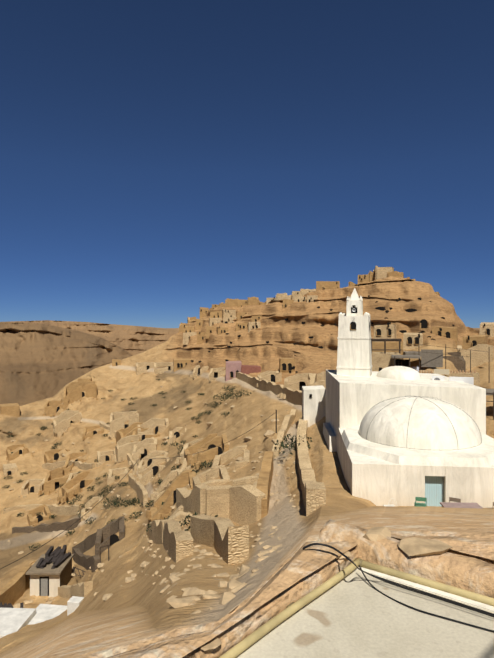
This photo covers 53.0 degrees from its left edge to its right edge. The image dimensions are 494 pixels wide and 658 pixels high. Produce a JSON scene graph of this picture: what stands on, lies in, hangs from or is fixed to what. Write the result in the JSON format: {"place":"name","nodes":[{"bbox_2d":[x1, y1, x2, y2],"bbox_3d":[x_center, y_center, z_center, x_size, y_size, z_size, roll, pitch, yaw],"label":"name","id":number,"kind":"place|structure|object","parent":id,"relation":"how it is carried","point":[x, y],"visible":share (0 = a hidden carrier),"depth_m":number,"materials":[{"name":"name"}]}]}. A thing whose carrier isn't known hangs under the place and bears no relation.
{"place":"outdoors","nodes":[
{"label":"outdoors","id":0,"kind":"place"},
{"bbox_2d":[26,554,73,574],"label":"hut roof","id":1,"kind":"structure","parent":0,"point":[46,569],"depth_m":46.63,"materials":[{"name":"beige concrete"}]},
{"bbox_2d":[36,545,70,568],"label":"hut roof slate stack","id":2,"kind":"object","parent":1,"relation":"on","point":[57,555],"visible":1,"depth_m":48.32,"materials":[{"name":"grey stone"}]},
{"bbox_2d":[0,276,493,657],"bbox_3d":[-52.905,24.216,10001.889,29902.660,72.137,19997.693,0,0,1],"label":"hillside","id":3,"kind":"structure","parent":0,"point":[42,362],"depth_m":74.10,"materials":[{"name":"beige stone"}]},
{"bbox_2d":[0,602,22,607],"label":"debris pile","id":4,"kind":"object","parent":3,"relation":"on","point":[6,605],"visible":0.15,"depth_m":42.72,"materials":[{"name":"stone"}]},
{"bbox_2d":[0,596,83,637],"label":"white roofs","id":5,"kind":"structure","parent":3,"relation":"on","point":[12,620],"depth_m":37.52,"materials":[{"name":"white paint"}]},
{"bbox_2d":[1,410,276,568],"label":"valley power lines","id":6,"kind":"object","parent":3,"relation":"on","point":[130,469],"visible":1,"depth_m":32.19,"materials":[{"name":"black"}]},
{"bbox_2d":[2,379,311,549],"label":"desert shrubs","id":7,"kind":"object","parent":3,"relation":"on","point":[128,501],"visible":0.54,"depth_m":69.88,"materials":[{"name":"green plant"}]},
{"bbox_2d":[8,386,310,613],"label":"scattered rubble","id":8,"kind":"object","parent":3,"relation":"on","point":[233,585],"visible":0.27,"depth_m":11.27,"materials":[{"name":"beige stone"}]},
{"bbox_2d":[226,361,241,380],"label":"pink house","id":9,"kind":"structure","parent":3,"relation":"on","point":[233,366],"depth_m":99.82,"materials":[{"name":"paint"}]},
{"bbox_2d":[12,352,465,585],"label":"ruined walls","id":10,"kind":"structure","parent":3,"relation":"on","point":[99,538],"depth_m":50.70,"materials":[{"name":"brown stone"}]},
{"bbox_2d":[0,271,487,605],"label":"mud plaster houses","id":11,"kind":"structure","parent":3,"relation":"on","point":[14,588],"depth_m":82.91,"materials":[{"name":"beige paint"}]},
{"bbox_2d":[7,275,489,595],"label":"doorways and windows","id":12,"kind":"structure","parent":11,"relation":"in","point":[114,538],"depth_m":80.05,"materials":[{"name":"black"}]},
{"bbox_2d":[2,266,493,598],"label":"stone houses and walls","id":13,"kind":"structure","parent":3,"relation":"on","point":[221,534],"depth_m":45.82,"materials":[{"name":"beige stone"}]},
{"bbox_2d":[416,370,475,373],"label":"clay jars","id":14,"kind":"object","parent":13,"relation":"on","point":[431,372],"visible":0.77,"depth_m":42.03,"materials":[{"name":"brown"}]},
{"bbox_2d":[7,277,489,475],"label":"opening reveals","id":15,"kind":"object","parent":3,"relation":"on","point":[350,329],"visible":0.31,"depth_m":77.68,"materials":[{"name":"paint"}]},
{"bbox_2d":[241,365,260,373],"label":"red brown wall","id":16,"kind":"structure","parent":3,"relation":"on","point":[247,369],"depth_m":96.94,"materials":[{"name":"paint"}]},
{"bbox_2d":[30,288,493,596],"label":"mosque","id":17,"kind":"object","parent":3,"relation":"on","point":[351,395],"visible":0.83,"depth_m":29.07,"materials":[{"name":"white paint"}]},
{"bbox_2d":[41,578,47,595],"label":"door","id":18,"kind":"structure","parent":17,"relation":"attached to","point":[44,586],"depth_m":46.38,"materials":[{"name":"grey metal"}]},
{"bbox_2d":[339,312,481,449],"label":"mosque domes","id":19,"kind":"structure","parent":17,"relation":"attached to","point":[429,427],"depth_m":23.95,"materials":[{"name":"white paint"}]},
{"bbox_2d":[362,396,481,449],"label":"dome ribs","id":20,"kind":"object","parent":17,"relation":"on","point":[410,413],"visible":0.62,"depth_m":24.92,"materials":[{"name":"white paint"}]},
{"bbox_2d":[425,476,441,505],"bbox_3d":[8.214,7.154,21.821,0.856,1.500,0.082,0,0,1],"label":"door","id":21,"kind":"structure","parent":17,"relation":"attached to","point":[433,490],"depth_m":21.82,"materials":[{"name":"teal wood"}]},
{"bbox_2d":[436,476,443,501],"bbox_3d":[8.158,7.304,21.413,1.342,1.800,0.900,0,0,1],"label":"door frame","id":22,"kind":"object","parent":17,"relation":"attached to","point":[442,487],"visible":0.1,"depth_m":21.72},
{"bbox_2d":[432,376,473,384],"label":"walls","id":23,"kind":"structure","parent":17,"relation":"attached to","point":[469,380],"depth_m":32.64,"materials":[{"name":"white paint"}]},
{"bbox_2d":[73,339,493,576],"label":"timber pergolas","id":24,"kind":"object","parent":3,"relation":"on","point":[385,340],"visible":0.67,"depth_m":45.76,"materials":[{"name":"brown wood"}]},
{"bbox_2d":[392,349,442,366],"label":"reed canopy panels","id":25,"kind":"object","parent":24,"relation":"on","point":[431,358],"visible":0.91,"depth_m":46.43,"materials":[{"name":"grey wicker"}]},
{"bbox_2d":[486,389,493,394],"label":"reed roof","id":26,"kind":"structure","parent":24,"relation":"on","point":[489,390],"depth_m":36.76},
{"bbox_2d":[236,570,493,657],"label":"flat roof","id":27,"kind":"structure","parent":3,"relation":"on","point":[354,614],"depth_m":3.61,"materials":[{"name":"grey concrete"}]},
{"bbox_2d":[219,558,493,657],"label":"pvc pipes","id":28,"kind":"object","parent":27,"relation":"on","point":[240,647],"visible":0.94,"depth_m":3.98,"materials":[{"name":"beige plastic"}]},
{"bbox_2d":[286,558,363,607],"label":"pipe clamps","id":29,"kind":"object","parent":28,"relation":"on","point":[360,560],"visible":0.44,"depth_m":4.51,"materials":[{"name":"grey"}]},
{"bbox_2d":[302,543,493,631],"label":"black cables","id":30,"kind":"object","parent":27,"relation":"on","point":[427,593],"visible":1,"depth_m":4.00,"materials":[{"name":"black plastic"}]},
{"bbox_2d":[318,519,493,597],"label":"rock ledge","id":31,"kind":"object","parent":27,"relation":"on","point":[472,574],"depth_m":4.34,"materials":[{"name":"beige stone"}]},
{"bbox_2d":[356,567,493,611],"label":"pipe","id":32,"kind":"object","parent":27,"relation":"on","point":[441,593],"depth_m":4.11,"materials":[{"name":"white plastic"}]},
{"bbox_2d":[434,369,448,374],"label":"auberge sign board","id":33,"kind":"object","parent":3,"relation":"on","point":[441,371],"visible":0.86,"depth_m":41.37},
{"bbox_2d":[0,0,493,327],"label":"sky","id":34,"kind":"structure","parent":0,"point":[162,161],"materials":[{"name":"blue"}]},
{"bbox_2d":[107,534,493,657],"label":"terrace earth bank","id":35,"kind":"structure","parent":0,"point":[299,574],"depth_m":3.89,"materials":[{"name":"brown soil"}]},
{"bbox_2d":[198,527,451,650],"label":"bank boulders","id":36,"kind":"object","parent":35,"relation":"on","point":[413,546],"visible":0.81,"depth_m":4.44,"materials":[{"name":"beige stone"}]},
{"bbox_2d":[383,498,396,506],"bbox_3d":[5.978,7.434,20.651,0.450,0.902,0.430,0,0,-10],"label":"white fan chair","id":37,"kind":"object","parent":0,"point":[392,505],"visible":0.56,"depth_m":20.46,"materials":[{"name":"white plastic"}]},
{"bbox_2d":[440,502,483,508],"bbox_3d":[8.670,7.509,19.962,1.517,0.750,0.833,0,0,1],"label":"yard table","id":38,"kind":"object","parent":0,"point":[458,505],"visible":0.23,"depth_m":20.01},
{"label":"shrine yard ground","id":39,"kind":"structure","parent":0,"visible":0},
{"bbox_2d":[414,497,426,506],"bbox_3d":[7.303,7.449,20.844,0.450,0.871,0.466,0,0,13],"label":"green chair","id":40,"kind":"object","parent":39,"relation":"on","point":[424,499],"visible":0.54,"depth_m":20.66,"materials":[{"name":"paint"}]},
{"bbox_2d":[449,497,460,501],"bbox_3d":[8.745,7.449,20.741,0.450,0.871,0.468,0,0,31],"label":"brown chair","id":41,"kind":"object","parent":39,"relation":"on","point":[454,499],"visible":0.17,"depth_m":20.55,"materials":[{"name":"brown"}]}
]}

